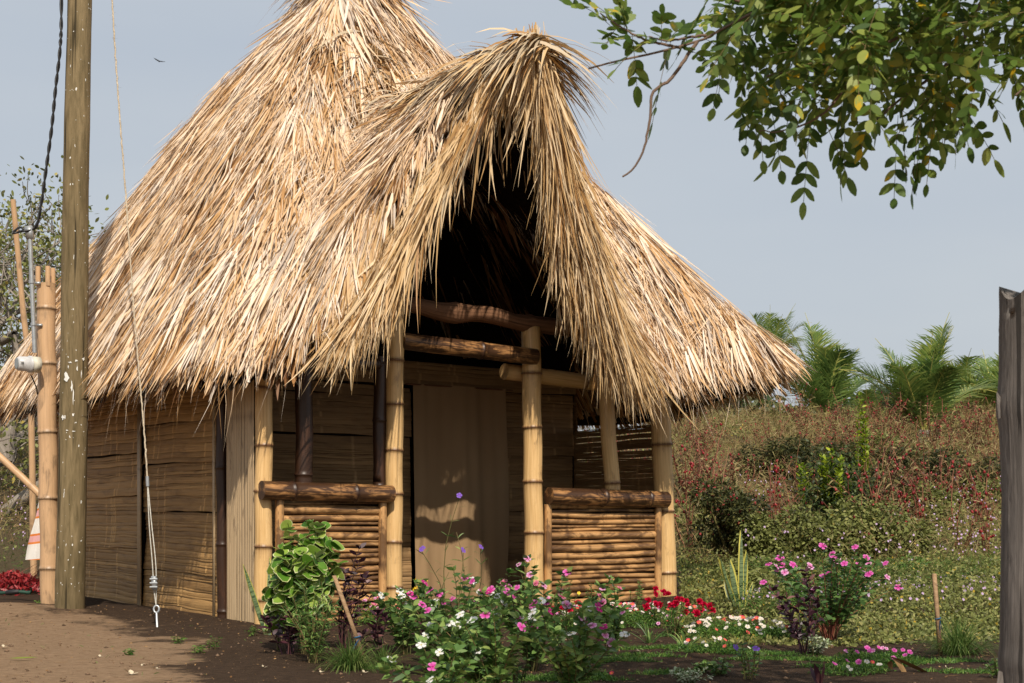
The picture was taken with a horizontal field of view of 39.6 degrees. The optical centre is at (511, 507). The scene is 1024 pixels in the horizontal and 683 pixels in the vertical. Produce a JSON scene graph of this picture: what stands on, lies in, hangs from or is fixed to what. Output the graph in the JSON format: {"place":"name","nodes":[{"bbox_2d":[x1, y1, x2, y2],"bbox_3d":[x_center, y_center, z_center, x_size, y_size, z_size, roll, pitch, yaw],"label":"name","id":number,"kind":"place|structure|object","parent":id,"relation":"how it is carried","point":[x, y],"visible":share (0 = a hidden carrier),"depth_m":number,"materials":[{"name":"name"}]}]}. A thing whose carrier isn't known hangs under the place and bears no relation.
{"place":"outdoors","nodes":[
{"label":"outdoors","id":0,"kind":"place"},
{"bbox_2d":[0,431,1000,682],"bbox_3d":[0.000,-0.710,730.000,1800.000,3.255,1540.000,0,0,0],"label":"ground","id":1,"kind":"structure","parent":0,"point":[116,619],"depth_m":8.95,"materials":[{"name":"soil"}]},
{"bbox_2d":[0,553,39,595],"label":"roselle heap","id":2,"kind":"object","parent":1,"relation":"on","point":[17,579],"visible":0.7,"depth_m":14.89,"materials":[{"name":"plant"}]},
{"bbox_2d":[10,199,36,575],"bbox_3d":[-5.892,-1.392,17.251,0.134,4.596,0.579,0,0,8],"label":"bamboo pole","id":3,"kind":"object","parent":1,"relation":"on","point":[32,478],"visible":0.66,"depth_m":17.23,"materials":[{"name":"wood"}]},
{"bbox_2d":[0,172,61,469],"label":"twiggy tree","id":4,"kind":"object","parent":1,"relation":"on","point":[22,428],"visible":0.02,"depth_m":29.86,"materials":[{"name":"green plant"}]},
{"bbox_2d":[35,266,57,603],"bbox_3d":[-3.998,-0.571,12.249,0.206,2.999,0.178,0,0,0],"label":"bamboo meter post","id":5,"kind":"object","parent":1,"relation":"on","point":[47,431],"visible":0.83,"depth_m":12.18,"materials":[{"name":"wood"}]},
{"bbox_2d":[0,452,37,496],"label":"leaning bamboo pole","id":6,"kind":"object","parent":5,"relation":"attached to","point":[20,475],"visible":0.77,"depth_m":12.51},
{"bbox_2d":[25,502,39,559],"bbox_3d":[-4.167,0.200,12.420,0.169,0.514,0.040,0,0,0],"label":"striped cloth","id":7,"kind":"object","parent":6,"relation":"hanging from","point":[33,550],"visible":0.59,"depth_m":12.42,"materials":[{"name":"fabric"}]},
{"bbox_2d":[14,356,41,394],"bbox_3d":[-4.096,-1.126,12.052,0.236,0.316,0.207,0,0,-39],"label":"electric meter","id":8,"kind":"object","parent":5,"relation":"attached to","point":[29,364],"visible":1,"depth_m":11.97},
{"bbox_2d":[24,225,42,352],"bbox_3d":[-4.079,-1.857,12.121,0.129,1.082,0.094,0,0,0],"label":"conduit pipe","id":9,"kind":"object","parent":5,"relation":"attached to","point":[29,235],"visible":1,"depth_m":12.08,"materials":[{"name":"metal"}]},
{"bbox_2d":[11,0,62,233],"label":"service cable","id":10,"kind":"object","parent":9,"relation":"attached to","point":[15,231],"visible":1,"depth_m":12.09,"materials":[{"name":"rubber"}]},
{"bbox_2d":[0,155,108,514],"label":"twiggy tree","id":11,"kind":"object","parent":1,"relation":"on","point":[7,446],"visible":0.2,"depth_m":25.01,"materials":[{"name":"green plant"}]},
{"bbox_2d":[54,0,91,608],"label":"utility pole","id":12,"kind":"object","parent":1,"relation":"on","point":[70,571],"visible":0.94,"depth_m":11.71,"materials":[{"name":"brown wood"}]},
{"bbox_2d":[111,0,159,626],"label":"guy wire","id":13,"kind":"object","parent":12,"relation":"attached to","point":[154,582],"visible":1,"depth_m":10.87,"materials":[{"name":"metal"}]},
{"bbox_2d":[243,558,283,634],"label":"snake plant","id":14,"kind":"object","parent":1,"relation":"on","point":[254,599],"visible":0.24,"depth_m":10.02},
{"bbox_2d":[261,581,287,650],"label":"copperleaf bush","id":15,"kind":"object","parent":1,"relation":"on","point":[271,608],"visible":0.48,"depth_m":8.98,"materials":[{"name":"green plant"}]},
{"bbox_2d":[259,612,302,654],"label":"purple leaf plant","id":16,"kind":"object","parent":1,"relation":"on","point":[289,637],"visible":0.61,"depth_m":8.73,"materials":[{"name":"plant"}]},
{"bbox_2d":[266,519,347,654],"bbox_3d":[-1.267,0.490,8.745,0.527,0.838,0.511,0,0,0],"label":"copperleaf bush","id":17,"kind":"object","parent":1,"relation":"on","point":[306,560],"visible":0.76,"depth_m":8.64,"materials":[{"name":"green plant"}]},
{"bbox_2d":[277,581,352,663],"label":"narrow leaf plant","id":18,"kind":"object","parent":1,"relation":"on","point":[309,633],"visible":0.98,"depth_m":8.26,"materials":[{"name":"plant"}]},
{"bbox_2d":[307,631,390,673],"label":"wispy grass","id":19,"kind":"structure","parent":1,"relation":"on","point":[351,660],"depth_m":7.88,"materials":[{"name":"plant"}]},
{"bbox_2d":[332,575,368,665],"bbox_3d":[-0.917,0.664,8.134,0.222,0.552,0.058,0,0,-10],"label":"wooden stake","id":20,"kind":"object","parent":1,"relation":"on","point":[347,612],"visible":0.83,"depth_m":8.13,"materials":[{"name":"brown wood"}]},
{"bbox_2d":[332,543,374,648],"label":"purple leaf plant","id":21,"kind":"object","parent":1,"relation":"on","point":[347,592],"visible":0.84,"depth_m":9.02,"materials":[{"name":"plant"}]},
{"bbox_2d":[353,608,390,659],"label":"purple leaf plant","id":22,"kind":"object","parent":1,"relation":"on","point":[383,617],"visible":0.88,"depth_m":8.50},
{"bbox_2d":[345,596,402,624],"bbox_3d":[-1.075,0.807,11.060,0.467,0.234,0.370,0,0,-15],"label":"moss rose mat","id":23,"kind":"object","parent":1,"relation":"on","point":[361,618],"visible":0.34,"depth_m":11.03,"materials":[{"name":"green plant"}]},
{"bbox_2d":[369,584,441,654],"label":"periwinkle bush","id":24,"kind":"object","parent":1,"relation":"on","point":[400,636],"visible":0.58,"depth_m":8.72,"materials":[{"name":"green plant"}]},
{"bbox_2d":[0,0,813,623],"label":"thatched hut","id":25,"kind":"object","parent":1,"relation":"on","point":[346,220],"visible":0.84,"depth_m":12.30,"materials":[{"name":"plant"}]},
{"bbox_2d":[406,383,512,599],"bbox_3d":[-0.497,-0.135,13.857,1.240,2.094,0.062,0,0,-34],"label":"door curtain","id":26,"kind":"object","parent":25,"relation":"hanging from","point":[460,439],"depth_m":13.84,"materials":[{"name":"brown fabric"}]},
{"bbox_2d":[373,633,508,682],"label":"periwinkle bush","id":27,"kind":"object","parent":1,"relation":"on","point":[452,648],"visible":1,"depth_m":6.19,"materials":[{"name":"green plant"}]},
{"bbox_2d":[391,565,509,670],"bbox_3d":[-0.324,0.615,7.686,0.590,0.604,0.628,0,0,38],"label":"periwinkle bush","id":28,"kind":"object","parent":1,"relation":"on","point":[426,593],"visible":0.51,"depth_m":7.65,"materials":[{"name":"green plant"}]},
{"bbox_2d":[414,493,487,614],"bbox_3d":[-0.315,0.413,8.310,0.381,1.000,0.343,0,0,34],"label":"wild petunia plant","id":29,"kind":"object","parent":1,"relation":"on","point":[423,547],"visible":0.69,"depth_m":8.29,"materials":[{"name":"green plant"}]},
{"bbox_2d":[422,588,544,682],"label":"periwinkle bush","id":30,"kind":"object","parent":1,"relation":"on","point":[494,648],"visible":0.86,"depth_m":6.38,"materials":[{"name":"green plant"}]},
{"bbox_2d":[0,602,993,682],"bbox_3d":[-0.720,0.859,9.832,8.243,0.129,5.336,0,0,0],"label":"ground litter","id":31,"kind":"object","parent":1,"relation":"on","point":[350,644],"visible":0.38,"depth_m":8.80,"materials":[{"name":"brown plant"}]},
{"bbox_2d":[27,384,970,430],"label":"woodland","id":32,"kind":"object","parent":1,"relation":"on","point":[768,397],"depth_m":57.16,"materials":[{"name":"plant"}]},
{"bbox_2d":[0,602,998,682],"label":"soil clods","id":33,"kind":"object","parent":1,"relation":"on","point":[340,673],"visible":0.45,"depth_m":8.46,"materials":[{"name":"soil"}]},
{"bbox_2d":[0,393,1000,576],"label":"dry undergrowth","id":34,"kind":"object","parent":1,"relation":"on","point":[774,425],"visible":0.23,"depth_m":29.89,"materials":[{"name":"plant"}]},
{"bbox_2d":[0,406,1000,574],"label":"vine cover","id":35,"kind":"object","parent":1,"relation":"on","point":[732,435],"visible":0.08,"depth_m":24.95,"materials":[{"name":"green plant"}]},
{"bbox_2d":[0,527,1000,589],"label":"green weeds","id":36,"kind":"object","parent":1,"relation":"on","point":[892,578],"visible":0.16,"depth_m":15.68,"materials":[{"name":"green plant"}]},
{"bbox_2d":[0,463,1000,600],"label":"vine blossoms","id":37,"kind":"object","parent":1,"relation":"on","point":[910,598],"visible":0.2,"depth_m":15.93,"materials":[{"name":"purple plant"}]},
{"bbox_2d":[6,619,998,681],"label":"grass","id":38,"kind":"structure","parent":1,"relation":"on","point":[638,656],"depth_m":8.26,"materials":[{"name":"green plant"}]},
{"bbox_2d":[487,554,572,671],"bbox_3d":[0.084,0.580,7.780,0.505,0.652,0.513,0,0,0],"label":"periwinkle bush","id":39,"kind":"object","parent":1,"relation":"on","point":[531,651],"visible":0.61,"depth_m":7.81,"materials":[{"name":"green plant"}]},
{"bbox_2d":[508,597,630,682],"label":"periwinkle bush","id":40,"kind":"object","parent":1,"relation":"on","point":[575,667],"visible":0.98,"depth_m":6.54,"materials":[{"name":"green plant"}]},
{"bbox_2d":[578,573,630,652],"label":"periwinkle bush","id":41,"kind":"object","parent":1,"relation":"on","point":[603,601],"visible":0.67,"depth_m":8.70,"materials":[{"name":"green plant"}]},
{"bbox_2d":[541,602,697,628],"bbox_3d":[0.733,0.816,10.776,1.359,0.226,0.472,0,0,0],"label":"moss rose mat","id":42,"kind":"object","parent":1,"relation":"on","point":[631,617],"visible":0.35,"depth_m":10.70,"materials":[{"name":"green plant"}]},
{"bbox_2d":[642,596,700,636],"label":"red flower plant","id":43,"kind":"object","parent":1,"relation":"on","point":[672,604],"visible":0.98,"depth_m":9.90,"materials":[{"name":"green plant"}]},
{"bbox_2d":[674,444,707,557],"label":"roselle plant","id":44,"kind":"object","parent":1,"relation":"on","point":[677,501],"visible":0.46,"depth_m":18.57,"materials":[{"name":"brown plant"}]},
{"bbox_2d":[669,666,712,682],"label":"variegated plant","id":45,"kind":"object","parent":1,"relation":"on","point":[683,678],"visible":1,"depth_m":7.25,"materials":[{"name":"green plant"}]},
{"bbox_2d":[671,420,715,504],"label":"roselle plant","id":46,"kind":"object","parent":1,"relation":"on","point":[680,481],"visible":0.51,"depth_m":24.16,"materials":[{"name":"brown plant"}]},
{"bbox_2d":[676,443,743,499],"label":"roselle plant","id":47,"kind":"object","parent":1,"relation":"on","point":[701,471],"visible":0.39,"depth_m":22.45,"materials":[{"name":"brown plant"}]},
{"bbox_2d":[668,635,761,654],"bbox_3d":[1.260,0.852,8.743,0.611,0.136,0.310,0,0,0],"label":"moss rose mat","id":48,"kind":"object","parent":1,"relation":"on","point":[729,647],"visible":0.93,"depth_m":8.74,"materials":[{"name":"green plant"}]},
{"bbox_2d":[674,491,759,536],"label":"slope bush","id":49,"kind":"object","parent":1,"relation":"on","point":[694,515],"visible":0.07,"depth_m":21.27,"materials":[{"name":"green plant"}]},
{"bbox_2d":[707,656,733,675],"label":"leafy weed","id":50,"kind":"object","parent":1,"relation":"on","point":[724,667],"visible":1,"depth_m":7.61,"materials":[{"name":"green plant"}]},
{"bbox_2d":[683,476,776,561],"bbox_3d":[2.668,0.207,17.586,1.115,1.198,1.064,0,0,35],"label":"bush","id":51,"kind":"object","parent":1,"relation":"on","point":[731,507],"visible":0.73,"depth_m":17.52,"materials":[{"name":"green plant"}]},
{"bbox_2d":[655,615,806,639],"bbox_3d":[1.551,0.835,9.848,1.136,0.173,0.565,0,0,0],"label":"moss rose mat","id":52,"kind":"object","parent":1,"relation":"on","point":[777,631],"visible":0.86,"depth_m":9.82,"materials":[{"name":"green plant"}]},
{"bbox_2d":[705,448,762,495],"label":"roselle plant","id":53,"kind":"object","parent":1,"relation":"on","point":[732,471],"visible":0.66,"depth_m":24.94,"materials":[{"name":"brown plant"}]},
{"bbox_2d":[718,531,752,610],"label":"snake plant","id":54,"kind":"object","parent":1,"relation":"on","point":[730,587],"visible":0.74,"depth_m":11.73,"materials":[{"name":"plant"}]},
{"bbox_2d":[709,563,779,600],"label":"weed clump","id":55,"kind":"object","parent":1,"relation":"on","point":[758,570],"visible":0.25,"depth_m":12.45,"materials":[{"name":"green plant"}]},
{"bbox_2d":[733,641,765,679],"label":"flower plant","id":56,"kind":"object","parent":1,"relation":"on","point":[745,670],"visible":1,"depth_m":7.51,"materials":[{"name":"green plant"}]},
{"bbox_2d":[729,443,787,479],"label":"slope bush","id":57,"kind":"object","parent":1,"relation":"on","point":[744,458],"visible":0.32,"depth_m":29.05,"materials":[{"name":"green plant"}]},
{"bbox_2d":[729,580,800,616],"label":"weed clump","id":58,"kind":"object","parent":1,"relation":"on","point":[754,604],"visible":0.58,"depth_m":11.36,"materials":[{"name":"green plant"}]},
{"bbox_2d":[752,459,804,542],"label":"roselle plant","id":59,"kind":"object","parent":1,"relation":"on","point":[778,490],"visible":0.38,"depth_m":18.97,"materials":[{"name":"brown plant"}]},
{"bbox_2d":[750,434,812,481],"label":"slope bush","id":60,"kind":"object","parent":1,"relation":"on","point":[784,448],"visible":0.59,"depth_m":28.40,"materials":[{"name":"green plant"}]},
{"bbox_2d":[751,306,811,400],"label":"coconut palm","id":61,"kind":"object","parent":1,"relation":"on","point":[775,330],"visible":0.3,"depth_m":73.43,"materials":[{"name":"green plant"}]},
{"bbox_2d":[559,0,1023,219],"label":"overhanging tree","id":62,"kind":"object","parent":1,"relation":"on","point":[857,65],"visible":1,"depth_m":4.59,"materials":[{"name":"green plant"}]},
{"bbox_2d":[728,501,855,570],"bbox_3d":[3.376,0.388,17.087,1.532,0.940,1.027,0,0,15],"label":"vine covered bush","id":63,"kind":"object","parent":1,"relation":"on","point":[761,534],"visible":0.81,"depth_m":16.93,"materials":[{"name":"green plant"}]},
{"bbox_2d":[768,566,824,653],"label":"purple leaf plant","id":64,"kind":"object","parent":1,"relation":"on","point":[795,634],"visible":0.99,"depth_m":8.78,"materials":[{"name":"plant"}]},
{"bbox_2d":[762,461,831,552],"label":"roselle plant","id":65,"kind":"object","parent":1,"relation":"on","point":[780,495],"visible":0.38,"depth_m":19.71,"materials":[{"name":"brown plant"}]},
{"bbox_2d":[803,634,831,654],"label":"variegated plant","id":66,"kind":"object","parent":1,"relation":"on","point":[816,648],"visible":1,"depth_m":8.73,"materials":[{"name":"white plant"}]},
{"bbox_2d":[758,542,903,640],"bbox_3d":[2.143,0.575,9.640,0.974,0.686,1.023,0,0,0],"label":"periwinkle bush","id":67,"kind":"object","parent":1,"relation":"on","point":[837,608],"visible":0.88,"depth_m":9.56,"materials":[{"name":"green plant"}]},
{"bbox_2d":[786,440,876,487],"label":"slope bush","id":68,"kind":"object","parent":1,"relation":"on","point":[805,455],"visible":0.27,"depth_m":26.69,"materials":[{"name":"green plant"}]},
{"bbox_2d":[781,314,885,419],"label":"coconut palm","id":69,"kind":"object","parent":1,"relation":"on","point":[826,363],"visible":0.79,"depth_m":41.67,"materials":[{"name":"green plant"}]},
{"bbox_2d":[778,428,897,520],"bbox_3d":[4.419,0.004,19.514,1.627,2.215,1.006,0,0,0],"label":"lime sapling","id":70,"kind":"object","parent":1,"relation":"on","point":[823,471],"visible":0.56,"depth_m":19.43,"materials":[{"name":"green plant"}]},
{"bbox_2d":[676,505,1000,646],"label":"creeping weeds","id":71,"kind":"object","parent":1,"relation":"on","point":[897,627],"visible":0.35,"depth_m":11.63,"materials":[{"name":"green plant"}]},
{"bbox_2d":[789,471,900,530],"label":"slope bush","id":72,"kind":"object","parent":1,"relation":"on","point":[871,481],"visible":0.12,"depth_m":20.46,"materials":[{"name":"green plant"}]},
{"bbox_2d":[790,458,910,508],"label":"slope bush","id":73,"kind":"object","parent":1,"relation":"on","point":[872,468],"visible":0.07,"depth_m":22.87,"materials":[{"name":"green plant"}]},
{"bbox_2d":[821,463,881,556],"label":"roselle plant","id":74,"kind":"object","parent":1,"relation":"on","point":[863,482],"visible":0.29,"depth_m":18.26,"materials":[{"name":"red plant"}]},
{"bbox_2d":[807,659,896,676],"bbox_3d":[1.849,0.874,7.749,0.385,0.103,0.352,0,0,41],"label":"moss rose mat","id":75,"kind":"object","parent":1,"relation":"on","point":[847,668],"visible":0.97,"depth_m":7.70,"materials":[{"name":"green plant"}]},
{"bbox_2d":[853,392,870,489],"bbox_3d":[5.545,-0.719,22.492,0.319,2.213,0.349,0,0,0],"label":"lime sapling","id":76,"kind":"object","parent":1,"relation":"on","point":[864,448],"visible":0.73,"depth_m":22.46,"materials":[{"name":"green plant"}]},
{"bbox_2d":[826,456,900,530],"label":"roselle plant","id":77,"kind":"object","parent":1,"relation":"on","point":[879,490],"visible":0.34,"depth_m":19.02,"materials":[{"name":"brown plant"}]},
{"bbox_2d":[842,378,892,416],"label":"bush","id":78,"kind":"object","parent":1,"relation":"on","point":[866,394],"visible":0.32,"depth_m":49.49,"materials":[{"name":"green plant"}]},
{"bbox_2d":[809,645,933,666],"bbox_3d":[2.122,0.865,8.294,0.563,0.122,0.611,0,0,-44],"label":"moss rose mat","id":79,"kind":"object","parent":1,"relation":"on","point":[860,654],"visible":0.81,"depth_m":8.24,"materials":[{"name":"green plant"}]},
{"bbox_2d":[843,429,907,458],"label":"slope bush","id":80,"kind":"object","parent":1,"relation":"on","point":[877,442],"visible":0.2,"depth_m":31.07,"materials":[{"name":"green plant"}]},
{"bbox_2d":[823,494,936,573],"bbox_3d":[4.461,0.331,17.085,1.482,0.999,1.199,0,0,0],"label":"vine covered bush","id":81,"kind":"object","parent":1,"relation":"on","point":[852,516],"visible":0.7,"depth_m":16.97,"materials":[{"name":"green plant"}]},
{"bbox_2d":[858,427,922,486],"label":"roselle plant","id":82,"kind":"object","parent":1,"relation":"on","point":[906,450],"visible":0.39,"depth_m":25.45,"materials":[{"name":"brown plant"}]},
{"bbox_2d":[867,581,915,605],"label":"weed clump","id":83,"kind":"object","parent":1,"relation":"on","point":[882,588],"visible":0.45,"depth_m":12.17,"materials":[{"name":"green plant"}]},
{"bbox_2d":[860,443,925,510],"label":"roselle plant","id":84,"kind":"object","parent":1,"relation":"on","point":[898,475],"visible":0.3,"depth_m":22.59,"materials":[{"name":"brown plant"}]},
{"bbox_2d":[893,476,928,557],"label":"roselle plant","id":85,"kind":"object","parent":1,"relation":"on","point":[914,491],"visible":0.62,"depth_m":18.34,"materials":[{"name":"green plant"}]},
{"bbox_2d":[840,312,997,440],"bbox_3d":[10.561,-3.177,36.264,4.416,3.651,3.280,0,0,0],"label":"coconut palm","id":86,"kind":"object","parent":1,"relation":"on","point":[930,376],"visible":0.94,"depth_m":35.62,"materials":[{"name":"green plant"}]},
{"bbox_2d":[891,461,957,518],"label":"roselle plant","id":87,"kind":"object","parent":1,"relation":"on","point":[911,479],"visible":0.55,"depth_m":22.60,"materials":[{"name":"brown plant"}]},
{"bbox_2d":[886,444,970,497],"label":"slope bush","id":88,"kind":"object","parent":1,"relation":"on","point":[906,460],"visible":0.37,"depth_m":25.70,"materials":[{"name":"green plant"}]},
{"bbox_2d":[895,481,969,530],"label":"slope bush","id":89,"kind":"object","parent":1,"relation":"on","point":[937,492],"visible":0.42,"depth_m":22.67,"materials":[{"name":"green plant"}]},
{"bbox_2d":[908,432,962,491],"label":"roselle plant","id":90,"kind":"object","parent":1,"relation":"on","point":[943,483],"visible":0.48,"depth_m":23.92,"materials":[{"name":"brown plant"}]},
{"bbox_2d":[911,414,962,457],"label":"roselle plant","id":91,"kind":"object","parent":1,"relation":"on","point":[939,436],"visible":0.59,"depth_m":29.65,"materials":[{"name":"brown plant"}]},
{"bbox_2d":[932,574,942,654],"bbox_3d":[2.623,0.658,8.767,0.062,0.503,0.056,0,0,30],"label":"wooden stake","id":92,"kind":"object","parent":1,"relation":"on","point":[936,607],"visible":0.98,"depth_m":8.76,"materials":[{"name":"brown wood"}]},
{"bbox_2d":[918,396,959,445],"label":"roselle plant","id":93,"kind":"object","parent":1,"relation":"on","point":[927,423],"visible":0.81,"depth_m":34.04,"materials":[{"name":"brown plant"}]},
{"bbox_2d":[902,608,999,657],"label":"wispy grass","id":94,"kind":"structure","parent":1,"relation":"on","point":[957,643],"depth_m":8.70,"materials":[{"name":"plant"}]},
{"bbox_2d":[925,443,979,498],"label":"roselle plant","id":95,"kind":"object","parent":1,"relation":"on","point":[940,453],"visible":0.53,"depth_m":24.61,"materials":[{"name":"brown plant"}]},
{"bbox_2d":[946,452,981,558],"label":"roselle plant","id":96,"kind":"object","parent":1,"relation":"on","point":[971,496],"visible":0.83,"depth_m":18.64,"materials":[{"name":"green plant"}]},
{"bbox_2d":[939,395,994,450],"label":"roselle plant","id":97,"kind":"object","parent":1,"relation":"on","point":[968,420],"visible":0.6,"depth_m":33.47,"materials":[{"name":"brown plant"}]},
{"bbox_2d":[949,350,985,429],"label":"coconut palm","id":98,"kind":"object","parent":1,"relation":"on","point":[965,360],"visible":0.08,"depth_m":45.20,"materials":[{"name":"green plant"}]},
{"bbox_2d":[943,349,998,413],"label":"coconut palm","id":99,"kind":"object","parent":1,"relation":"on","point":[989,371],"visible":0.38,"depth_m":43.62,"materials":[{"name":"green plant"}]},
{"bbox_2d":[950,397,995,458],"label":"roselle plant","id":100,"kind":"object","parent":1,"relation":"on","point":[979,427],"visible":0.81,"depth_m":32.06,"materials":[{"name":"brown plant"}]},
{"bbox_2d":[948,456,1000,492],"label":"slope bush","id":101,"kind":"object","parent":1,"relation":"on","point":[974,473],"visible":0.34,"depth_m":26.09,"materials":[{"name":"green plant"}]},
{"bbox_2d":[951,464,1000,522],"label":"roselle plant","id":102,"kind":"object","parent":1,"relation":"on","point":[989,489],"visible":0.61,"depth_m":22.56,"materials":[{"name":"red plant"}]},
{"bbox_2d":[958,477,1000,513],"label":"slope bush","id":103,"kind":"object","parent":1,"relation":"on","point":[991,491],"visible":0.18,"depth_m":24.32,"materials":[{"name":"green plant"}]},
{"bbox_2d":[965,470,1000,558],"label":"roselle plant","id":104,"kind":"object","parent":1,"relation":"on","point":[983,528],"visible":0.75,"depth_m":17.93,"materials":[{"name":"red plant"}]},
{"bbox_2d":[996,287,1023,682],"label":"weathered wooden post","id":105,"kind":"object","parent":1,"relation":"on","point":[1010,409],"visible":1,"depth_m":4.95,"materials":[{"name":"grey wood"}]},
{"bbox_2d":[0,0,1023,430],"label":"sky","id":106,"kind":"structure","parent":0,"point":[864,269],"materials":[{"name":"blue"}]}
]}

